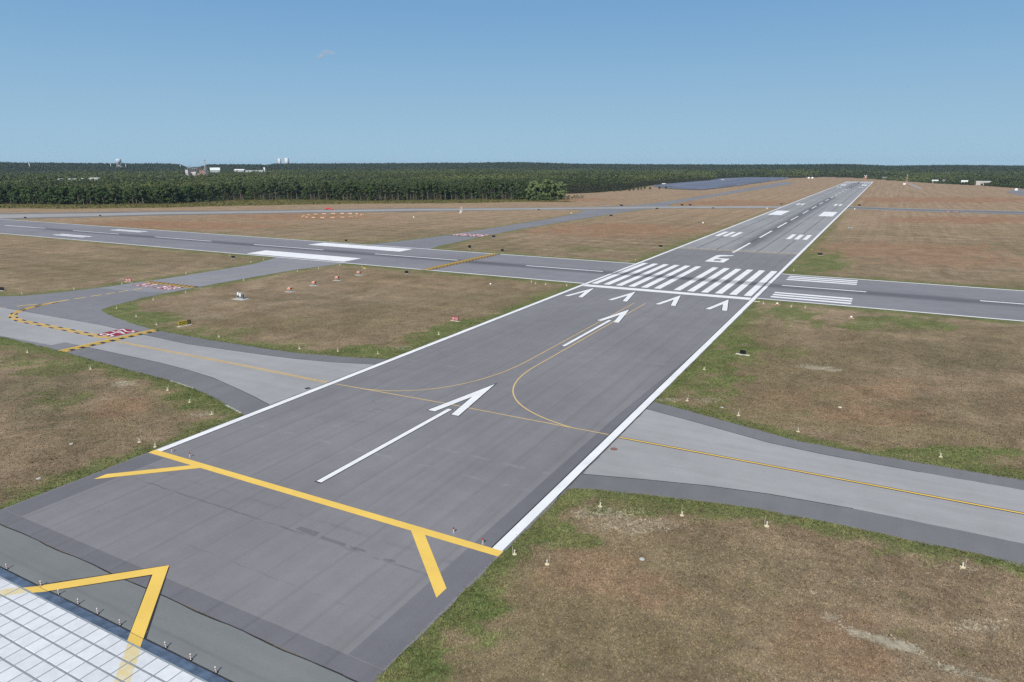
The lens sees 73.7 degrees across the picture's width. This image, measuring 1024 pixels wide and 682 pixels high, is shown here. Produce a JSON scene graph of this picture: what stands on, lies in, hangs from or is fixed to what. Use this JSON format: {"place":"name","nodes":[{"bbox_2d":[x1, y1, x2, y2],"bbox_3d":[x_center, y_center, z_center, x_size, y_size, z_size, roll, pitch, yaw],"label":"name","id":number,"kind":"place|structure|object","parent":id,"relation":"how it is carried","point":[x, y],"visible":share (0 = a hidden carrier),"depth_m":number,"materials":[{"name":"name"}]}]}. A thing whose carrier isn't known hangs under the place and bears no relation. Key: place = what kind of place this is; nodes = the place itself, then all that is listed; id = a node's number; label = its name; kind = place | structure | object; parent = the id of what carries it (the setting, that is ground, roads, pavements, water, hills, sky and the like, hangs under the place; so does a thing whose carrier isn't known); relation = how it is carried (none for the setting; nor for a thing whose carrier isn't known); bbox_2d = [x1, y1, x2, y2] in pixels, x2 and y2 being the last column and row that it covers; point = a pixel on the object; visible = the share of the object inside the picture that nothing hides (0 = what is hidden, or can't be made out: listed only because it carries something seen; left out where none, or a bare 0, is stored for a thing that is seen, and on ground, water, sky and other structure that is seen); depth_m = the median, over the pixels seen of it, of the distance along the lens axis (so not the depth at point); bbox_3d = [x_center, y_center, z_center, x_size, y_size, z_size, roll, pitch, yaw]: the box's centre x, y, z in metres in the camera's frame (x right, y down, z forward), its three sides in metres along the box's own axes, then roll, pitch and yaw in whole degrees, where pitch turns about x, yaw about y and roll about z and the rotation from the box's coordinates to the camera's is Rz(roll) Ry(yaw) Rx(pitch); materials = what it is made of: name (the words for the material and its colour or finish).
{"place":"outdoors","nodes":[
{"label":"outdoors","id":0,"kind":"place"},
{"bbox_2d":[0,568,228,681],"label":"block pavement","id":1,"kind":"structure","parent":0,"point":[46,636],"depth_m":45.71,"materials":[{"name":"white concrete"}]},
{"bbox_2d":[0,168,1023,681],"bbox_3d":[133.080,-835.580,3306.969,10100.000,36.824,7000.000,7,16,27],"label":"ground","id":2,"kind":"structure","parent":0,"point":[958,248],"depth_m":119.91,"materials":[{"name":"brown plant"}]},
{"bbox_2d":[0,186,8,203],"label":"oak tree","id":3,"kind":"object","parent":2,"relation":"on","point":[2,189],"visible":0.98,"depth_m":608.18,"materials":[{"name":"plant"}]},
{"bbox_2d":[5,184,12,201],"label":"pine tree","id":4,"kind":"object","parent":2,"relation":"on","point":[7,186],"visible":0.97,"depth_m":606.03,"materials":[{"name":"green plant"}]},
{"bbox_2d":[9,187,25,203],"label":"oak tree","id":5,"kind":"object","parent":2,"relation":"on","point":[15,196],"visible":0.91,"depth_m":605.32,"materials":[{"name":"green plant"}]},
{"bbox_2d":[19,190,32,203],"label":"oak tree","id":6,"kind":"object","parent":2,"relation":"on","point":[22,195],"visible":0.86,"depth_m":603.29,"materials":[{"name":"green plant"}]},
{"bbox_2d":[25,186,39,203],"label":"oak tree","id":7,"kind":"object","parent":2,"relation":"on","point":[29,196],"visible":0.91,"depth_m":601.85,"materials":[{"name":"green plant"}]},
{"bbox_2d":[32,185,38,199],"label":"pine tree","id":8,"kind":"object","parent":2,"relation":"on","point":[35,187],"visible":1,"depth_m":600.25,"materials":[{"name":"green plant"}]},
{"bbox_2d":[33,191,45,203],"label":"oak tree","id":9,"kind":"object","parent":2,"relation":"on","point":[41,197],"visible":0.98,"depth_m":601.20,"materials":[{"name":"green plant"}]},
{"bbox_2d":[43,192,53,203],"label":"oak tree","id":10,"kind":"object","parent":2,"relation":"on","point":[45,194],"visible":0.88,"depth_m":600.41,"materials":[{"name":"green plant"}]},
{"bbox_2d":[46,187,59,203],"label":"oak tree","id":11,"kind":"object","parent":2,"relation":"on","point":[54,199],"visible":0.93,"depth_m":597.70,"materials":[{"name":"green plant"}]},
{"bbox_2d":[55,186,67,202],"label":"oak tree","id":12,"kind":"object","parent":2,"relation":"on","point":[57,192],"visible":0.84,"depth_m":597.93,"materials":[{"name":"green plant"}]},
{"bbox_2d":[56,189,68,203],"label":"oak tree","id":13,"kind":"object","parent":2,"relation":"on","point":[62,200],"visible":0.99,"depth_m":597.85,"materials":[{"name":"green plant"}]},
{"bbox_2d":[61,186,71,202],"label":"oak tree","id":14,"kind":"object","parent":2,"relation":"on","point":[68,188],"visible":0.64,"depth_m":601.30,"materials":[{"name":"green plant"}]},
{"bbox_2d":[67,189,79,203],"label":"oak tree","id":15,"kind":"object","parent":2,"relation":"on","point":[71,200],"visible":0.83,"depth_m":597.09,"materials":[{"name":"green plant"}]},
{"bbox_2d":[68,188,85,203],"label":"oak tree","id":16,"kind":"object","parent":2,"relation":"on","point":[75,192],"visible":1,"depth_m":594.90,"materials":[{"name":"green plant"}]},
{"bbox_2d":[79,187,85,203],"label":"pine tree","id":17,"kind":"object","parent":2,"relation":"on","point":[81,190],"visible":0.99,"depth_m":595.21,"materials":[{"name":"green plant"}]},
{"bbox_2d":[85,184,91,202],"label":"pine tree","id":18,"kind":"object","parent":2,"relation":"on","point":[89,188],"visible":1,"depth_m":595.85,"materials":[{"name":"green plant"}]},
{"bbox_2d":[85,188,94,203],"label":"oak tree","id":19,"kind":"object","parent":2,"relation":"on","point":[87,198],"visible":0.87,"depth_m":598.33,"materials":[{"name":"green plant"}]},
{"bbox_2d":[89,189,99,203],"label":"oak tree","id":20,"kind":"object","parent":2,"relation":"on","point":[95,191],"visible":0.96,"depth_m":596.86,"materials":[{"name":"green plant"}]},
{"bbox_2d":[95,187,109,203],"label":"oak tree","id":21,"kind":"object","parent":2,"relation":"on","point":[102,189],"visible":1,"depth_m":595.87,"materials":[{"name":"green plant"}]},
{"bbox_2d":[100,186,116,203],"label":"oak tree","id":22,"kind":"object","parent":2,"relation":"on","point":[109,198],"visible":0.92,"depth_m":599.71,"materials":[{"name":"green plant"}]},
{"bbox_2d":[110,184,118,202],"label":"pine tree","id":23,"kind":"object","parent":2,"relation":"on","point":[113,186],"visible":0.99,"depth_m":599.80,"materials":[{"name":"green plant"}]},
{"bbox_2d":[112,186,122,199],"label":"oak tree","id":24,"kind":"object","parent":2,"relation":"on","point":[119,189],"visible":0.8,"depth_m":607.16,"materials":[{"name":"green plant"}]},
{"bbox_2d":[116,192,122,203],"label":"oak tree","id":25,"kind":"object","parent":2,"relation":"on","point":[119,195],"visible":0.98,"depth_m":605.11,"materials":[{"name":"green plant"}]},
{"bbox_2d":[122,191,131,203],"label":"oak tree","id":26,"kind":"object","parent":2,"relation":"on","point":[125,197],"visible":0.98,"depth_m":602.20,"materials":[{"name":"green plant"}]},
{"bbox_2d":[129,189,135,201],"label":"pine tree","id":27,"kind":"object","parent":2,"relation":"on","point":[131,191],"visible":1,"depth_m":598.71,"materials":[{"name":"green plant"}]},
{"bbox_2d":[131,184,139,203],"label":"pine tree","id":28,"kind":"object","parent":2,"relation":"on","point":[134,188],"visible":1,"depth_m":599.52,"materials":[{"name":"green plant"}]},
{"bbox_2d":[131,192,140,203],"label":"oak tree","id":29,"kind":"object","parent":2,"relation":"on","point":[134,198],"visible":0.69,"depth_m":607.09,"materials":[{"name":"green plant"}]},
{"bbox_2d":[137,186,144,200],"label":"pine tree","id":30,"kind":"object","parent":2,"relation":"on","point":[140,188],"visible":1,"depth_m":598.93,"materials":[{"name":"green plant"}]},
{"bbox_2d":[141,190,149,202],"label":"oak tree","id":31,"kind":"object","parent":2,"relation":"on","point":[146,197],"visible":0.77,"depth_m":607.79,"materials":[{"name":"green plant"}]},
{"bbox_2d":[146,186,160,203],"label":"oak tree","id":32,"kind":"object","parent":2,"relation":"on","point":[151,198],"visible":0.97,"depth_m":602.55,"materials":[{"name":"green plant"}]},
{"bbox_2d":[153,190,166,203],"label":"oak tree","id":33,"kind":"object","parent":2,"relation":"on","point":[162,195],"visible":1,"depth_m":602.08,"materials":[{"name":"green plant"}]},
{"bbox_2d":[153,186,167,201],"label":"oak tree","id":34,"kind":"object","parent":2,"relation":"on","point":[160,187],"visible":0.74,"depth_m":605.08,"materials":[{"name":"green plant"}]},
{"bbox_2d":[163,183,169,202],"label":"pine tree","id":35,"kind":"object","parent":2,"relation":"on","point":[165,186],"visible":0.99,"depth_m":603.22,"materials":[{"name":"green plant"}]},
{"bbox_2d":[162,186,174,202],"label":"oak tree","id":36,"kind":"object","parent":2,"relation":"on","point":[171,191],"visible":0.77,"depth_m":606.36,"materials":[{"name":"green plant"}]},
{"bbox_2d":[163,187,178,203],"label":"oak tree","id":37,"kind":"object","parent":2,"relation":"on","point":[175,192],"visible":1,"depth_m":604.27,"materials":[{"name":"green plant"}]},
{"bbox_2d":[177,320,191,326],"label":"taxiway sign","id":38,"kind":"object","parent":2,"relation":"on","point":[187,322],"visible":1,"depth_m":139.22,"materials":[{"name":"yellow metal"}]},
{"bbox_2d":[180,191,189,200],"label":"oak tree","id":39,"kind":"object","parent":2,"relation":"on","point":[185,194],"visible":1,"depth_m":616.90,"materials":[{"name":"green plant"}]},
{"bbox_2d":[180,189,192,201],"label":"oak tree","id":40,"kind":"object","parent":2,"relation":"on","point":[187,190],"visible":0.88,"depth_m":620.48,"materials":[{"name":"green plant"}]},
{"bbox_2d":[180,184,193,200],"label":"oak tree","id":41,"kind":"object","parent":2,"relation":"on","point":[187,186],"visible":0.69,"depth_m":626.18,"materials":[{"name":"green plant"}]},
{"bbox_2d":[0,257,386,414],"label":"taxiway","id":42,"kind":"structure","parent":2,"relation":"on","point":[245,379],"depth_m":123.03,"materials":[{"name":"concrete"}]},
{"bbox_2d":[191,190,196,201],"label":"oak tree","id":43,"kind":"object","parent":2,"relation":"on","point":[193,192],"visible":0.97,"depth_m":628.71,"materials":[{"name":"green plant"}]},
{"bbox_2d":[197,190,205,200],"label":"oak tree","id":44,"kind":"object","parent":2,"relation":"on","point":[201,194],"visible":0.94,"depth_m":638.43,"materials":[{"name":"green plant"}]},
{"bbox_2d":[201,185,211,199],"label":"oak tree","id":45,"kind":"object","parent":2,"relation":"on","point":[205,191],"visible":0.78,"depth_m":645.38,"materials":[{"name":"green plant"}]},
{"bbox_2d":[211,183,215,199],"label":"pine tree","id":46,"kind":"object","parent":2,"relation":"on","point":[213,186],"visible":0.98,"depth_m":649.59,"materials":[{"name":"green plant"}]},
{"bbox_2d":[210,168,219,172],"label":"warehouse","id":47,"kind":"structure","parent":2,"relation":"on","point":[212,170],"depth_m":1663.00,"materials":[{"name":"white metal"}]},
{"bbox_2d":[211,186,222,200],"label":"oak tree","id":48,"kind":"object","parent":2,"relation":"on","point":[219,192],"visible":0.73,"depth_m":656.61,"materials":[{"name":"green plant"}]},
{"bbox_2d":[224,183,228,197],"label":"pine tree","id":49,"kind":"object","parent":2,"relation":"on","point":[226,186],"visible":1,"depth_m":661.13,"materials":[{"name":"green plant"}]},
{"bbox_2d":[230,182,236,193],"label":"pine tree","id":50,"kind":"object","parent":2,"relation":"on","point":[233,185],"visible":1,"depth_m":665.44,"materials":[{"name":"green plant"}]},
{"bbox_2d":[236,182,242,196],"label":"pine tree","id":51,"kind":"object","parent":2,"relation":"on","point":[238,184],"visible":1,"depth_m":659.80,"materials":[{"name":"green plant"}]},
{"bbox_2d":[234,292,248,299],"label":"equipment stand","id":52,"kind":"object","parent":2,"relation":"on","point":[240,295],"visible":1,"depth_m":166.80,"materials":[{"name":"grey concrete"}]},
{"bbox_2d":[245,188,254,198],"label":"oak tree","id":53,"kind":"object","parent":2,"relation":"on","point":[248,192],"visible":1,"depth_m":664.97,"materials":[{"name":"green plant"}]},
{"bbox_2d":[258,181,266,195],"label":"pine tree","id":54,"kind":"object","parent":2,"relation":"on","point":[262,184],"visible":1,"depth_m":665.54,"materials":[{"name":"green plant"}]},
{"bbox_2d":[266,183,271,195],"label":"pine tree","id":55,"kind":"object","parent":2,"relation":"on","point":[268,186],"visible":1,"depth_m":667.03,"materials":[{"name":"green plant"}]},
{"bbox_2d":[270,181,277,195],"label":"pine tree","id":56,"kind":"object","parent":2,"relation":"on","point":[273,184],"visible":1,"depth_m":666.33,"materials":[{"name":"green plant"}]},
{"bbox_2d":[280,182,285,193],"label":"pine tree","id":57,"kind":"object","parent":2,"relation":"on","point":[282,187],"visible":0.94,"depth_m":673.26,"materials":[{"name":"green plant"}]},
{"bbox_2d":[283,182,289,194],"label":"pine tree","id":58,"kind":"object","parent":2,"relation":"on","point":[286,186],"visible":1,"depth_m":669.17,"materials":[{"name":"green plant"}]},
{"bbox_2d":[0,197,574,208],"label":"undergrowth","id":59,"kind":"object","parent":2,"relation":"on","point":[233,203],"visible":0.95,"depth_m":608.43,"materials":[{"name":"green plant"}]},
{"bbox_2d":[292,180,297,196],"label":"pine tree","id":60,"kind":"object","parent":2,"relation":"on","point":[294,183],"visible":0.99,"depth_m":666.25,"materials":[{"name":"green plant"}]},
{"bbox_2d":[289,186,301,197],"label":"oak tree","id":61,"kind":"object","parent":2,"relation":"on","point":[294,194],"visible":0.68,"depth_m":676.89,"materials":[{"name":"green plant"}]},
{"bbox_2d":[301,189,309,199],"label":"oak tree","id":62,"kind":"object","parent":2,"relation":"on","point":[306,193],"visible":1,"depth_m":666.41,"materials":[{"name":"green plant"}]},
{"bbox_2d":[310,182,316,192],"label":"pine tree","id":63,"kind":"object","parent":2,"relation":"on","point":[312,186],"visible":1,"depth_m":659.33,"materials":[{"name":"green plant"}]},
{"bbox_2d":[315,181,320,192],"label":"pine tree","id":64,"kind":"object","parent":2,"relation":"on","point":[317,184],"visible":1,"depth_m":656.24,"materials":[{"name":"green plant"}]},
{"bbox_2d":[323,181,329,199],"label":"pine tree","id":65,"kind":"object","parent":2,"relation":"on","point":[327,185],"visible":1,"depth_m":653.89,"materials":[{"name":"green plant"}]},
{"bbox_2d":[331,187,341,199],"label":"oak tree","id":66,"kind":"object","parent":2,"relation":"on","point":[336,193],"visible":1,"depth_m":652.89,"materials":[{"name":"green plant"}]},
{"bbox_2d":[349,184,360,199],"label":"oak tree","id":67,"kind":"object","parent":2,"relation":"on","point":[352,190],"visible":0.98,"depth_m":645.13,"materials":[{"name":"green plant"}]},
{"bbox_2d":[365,185,376,200],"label":"oak tree","id":68,"kind":"object","parent":2,"relation":"on","point":[370,190],"visible":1,"depth_m":641.11,"materials":[{"name":"green plant"}]},
{"bbox_2d":[382,183,388,200],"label":"pine tree","id":69,"kind":"object","parent":2,"relation":"on","point":[385,185],"visible":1,"depth_m":643.51,"materials":[{"name":"green plant"}]},
{"bbox_2d":[0,206,781,218],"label":"taxiway","id":70,"kind":"structure","parent":2,"relation":"on","point":[57,215],"depth_m":494.24,"materials":[{"name":"grey asphalt"}]},
{"bbox_2d":[389,183,394,199],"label":"pine tree","id":71,"kind":"object","parent":2,"relation":"on","point":[391,187],"visible":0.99,"depth_m":644.09,"materials":[{"name":"green plant"}]},
{"bbox_2d":[402,191,409,198],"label":"oak tree","id":72,"kind":"object","parent":2,"relation":"on","point":[406,196],"visible":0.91,"depth_m":652.39,"materials":[{"name":"green plant"}]},
{"bbox_2d":[419,182,423,192],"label":"pine tree","id":73,"kind":"object","parent":2,"relation":"on","point":[421,185],"visible":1,"depth_m":645.78,"materials":[{"name":"green plant"}]},
{"bbox_2d":[418,186,426,198],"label":"oak tree","id":74,"kind":"object","parent":2,"relation":"on","point":[422,196],"visible":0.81,"depth_m":652.75,"materials":[{"name":"green plant"}]},
{"bbox_2d":[424,181,430,197],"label":"pine tree","id":75,"kind":"object","parent":2,"relation":"on","point":[426,188],"visible":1,"depth_m":646.99,"materials":[{"name":"green plant"}]},
{"bbox_2d":[0,182,872,681],"bbox_3d":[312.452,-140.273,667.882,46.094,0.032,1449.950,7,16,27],"label":"runway","id":76,"kind":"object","parent":2,"relation":"on","point":[314,528],"visible":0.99,"depth_m":69.76,"materials":[{"name":"grey asphalt"}]},
{"bbox_2d":[441,182,447,198],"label":"pine tree","id":77,"kind":"object","parent":2,"relation":"on","point":[444,186],"visible":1,"depth_m":649.09,"materials":[{"name":"green plant"}]},
{"bbox_2d":[442,187,452,198],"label":"oak tree","id":78,"kind":"object","parent":2,"relation":"on","point":[448,189],"visible":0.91,"depth_m":656.26,"materials":[{"name":"green plant"}]},
{"bbox_2d":[450,316,459,321],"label":"holding sign","id":79,"kind":"object","parent":2,"relation":"on","point":[456,319],"visible":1,"depth_m":142.44,"materials":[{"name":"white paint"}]},
{"bbox_2d":[459,188,466,197],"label":"oak tree","id":80,"kind":"object","parent":2,"relation":"on","point":[461,195],"visible":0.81,"depth_m":658.86,"materials":[{"name":"green plant"}]},
{"bbox_2d":[472,187,481,198],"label":"oak tree","id":81,"kind":"object","parent":2,"relation":"on","point":[478,193],"visible":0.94,"depth_m":661.22,"materials":[{"name":"green plant"}]},
{"bbox_2d":[485,180,490,198],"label":"pine tree","id":82,"kind":"object","parent":2,"relation":"on","point":[487,184],"visible":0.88,"depth_m":660.61,"materials":[{"name":"green plant"}]},
{"bbox_2d":[490,184,499,198],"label":"oak tree","id":83,"kind":"object","parent":2,"relation":"on","point":[494,186],"visible":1,"depth_m":653.71,"materials":[{"name":"green plant"}]},
{"bbox_2d":[508,180,513,191],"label":"pine tree","id":84,"kind":"object","parent":2,"relation":"on","point":[511,184],"visible":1,"depth_m":654.08,"materials":[{"name":"green plant"}]},
{"bbox_2d":[0,161,1023,198],"bbox_3d":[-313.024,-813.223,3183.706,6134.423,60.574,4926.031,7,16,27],"label":"forest","id":85,"kind":"object","parent":2,"relation":"on","point":[50,174],"visible":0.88,"depth_m":1459.10,"materials":[{"name":"green plant"}]},
{"bbox_2d":[0,219,1023,321],"bbox_3d":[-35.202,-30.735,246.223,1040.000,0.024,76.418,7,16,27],"label":"crossing runway","id":86,"kind":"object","parent":2,"relation":"on","point":[991,303],"visible":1,"depth_m":220.46,"materials":[{"name":"grey asphalt"}]},
{"bbox_2d":[511,187,520,197],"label":"oak tree","id":87,"kind":"object","parent":2,"relation":"on","point":[514,192],"visible":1,"depth_m":650.04,"materials":[{"name":"green plant"}]},
{"bbox_2d":[518,189,525,199],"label":"oak tree","id":88,"kind":"object","parent":2,"relation":"on","point":[523,196],"visible":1,"depth_m":651.84,"materials":[{"name":"green plant"}]},
{"bbox_2d":[526,188,535,199],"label":"broadleaf tree","id":89,"kind":"object","parent":2,"relation":"on","point":[532,194],"visible":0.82,"depth_m":638.17,"materials":[{"name":"green plant"}]},
{"bbox_2d":[525,180,542,198],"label":"broadleaf tree","id":90,"kind":"object","parent":2,"relation":"on","point":[532,185],"visible":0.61,"depth_m":642.65,"materials":[{"name":"green plant"}]},
{"bbox_2d":[537,178,555,199],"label":"broadleaf tree","id":91,"kind":"object","parent":2,"relation":"on","point":[546,184],"visible":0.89,"depth_m":635.93,"materials":[{"name":"green plant"}]},
{"bbox_2d":[550,181,567,199],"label":"broadleaf tree","id":92,"kind":"object","parent":2,"relation":"on","point":[560,192],"visible":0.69,"depth_m":646.56,"materials":[{"name":"green plant"}]},
{"bbox_2d":[369,182,792,248],"bbox_3d":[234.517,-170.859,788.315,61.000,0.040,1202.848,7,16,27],"label":"taxiway","id":93,"kind":"structure","parent":2,"relation":"on","point":[428,243],"depth_m":369.68,"materials":[{"name":"grey asphalt"}]},
{"bbox_2d":[736,350,749,355],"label":"distance sign","id":94,"kind":"object","parent":2,"relation":"on","point":[743,352],"visible":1,"depth_m":116.24,"materials":[{"name":"black metal"}]},
{"bbox_2d":[568,402,1023,564],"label":"taxiway","id":95,"kind":"structure","parent":2,"relation":"on","point":[663,450],"depth_m":69.43,"materials":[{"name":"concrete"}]},
{"bbox_2d":[847,206,1023,213],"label":"taxiway","id":96,"kind":"structure","parent":2,"relation":"on","point":[952,210],"depth_m":476.04,"materials":[{"name":"grey asphalt"}]},
{"bbox_2d":[0,0,1023,166],"label":"sky","id":97,"kind":"structure","parent":0,"point":[186,83],"materials":[{"name":"blue"}]},
{"bbox_2d":[976,181,990,184],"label":"house","id":98,"kind":"structure","parent":0,"point":[979,182],"depth_m":1037.47,"materials":[{"name":"white"}]},
{"bbox_2d":[1006,189,1023,195],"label":"apron pavement","id":99,"kind":"structure","parent":0,"point":[1020,192],"depth_m":771.78,"materials":[{"name":"grey concrete"}]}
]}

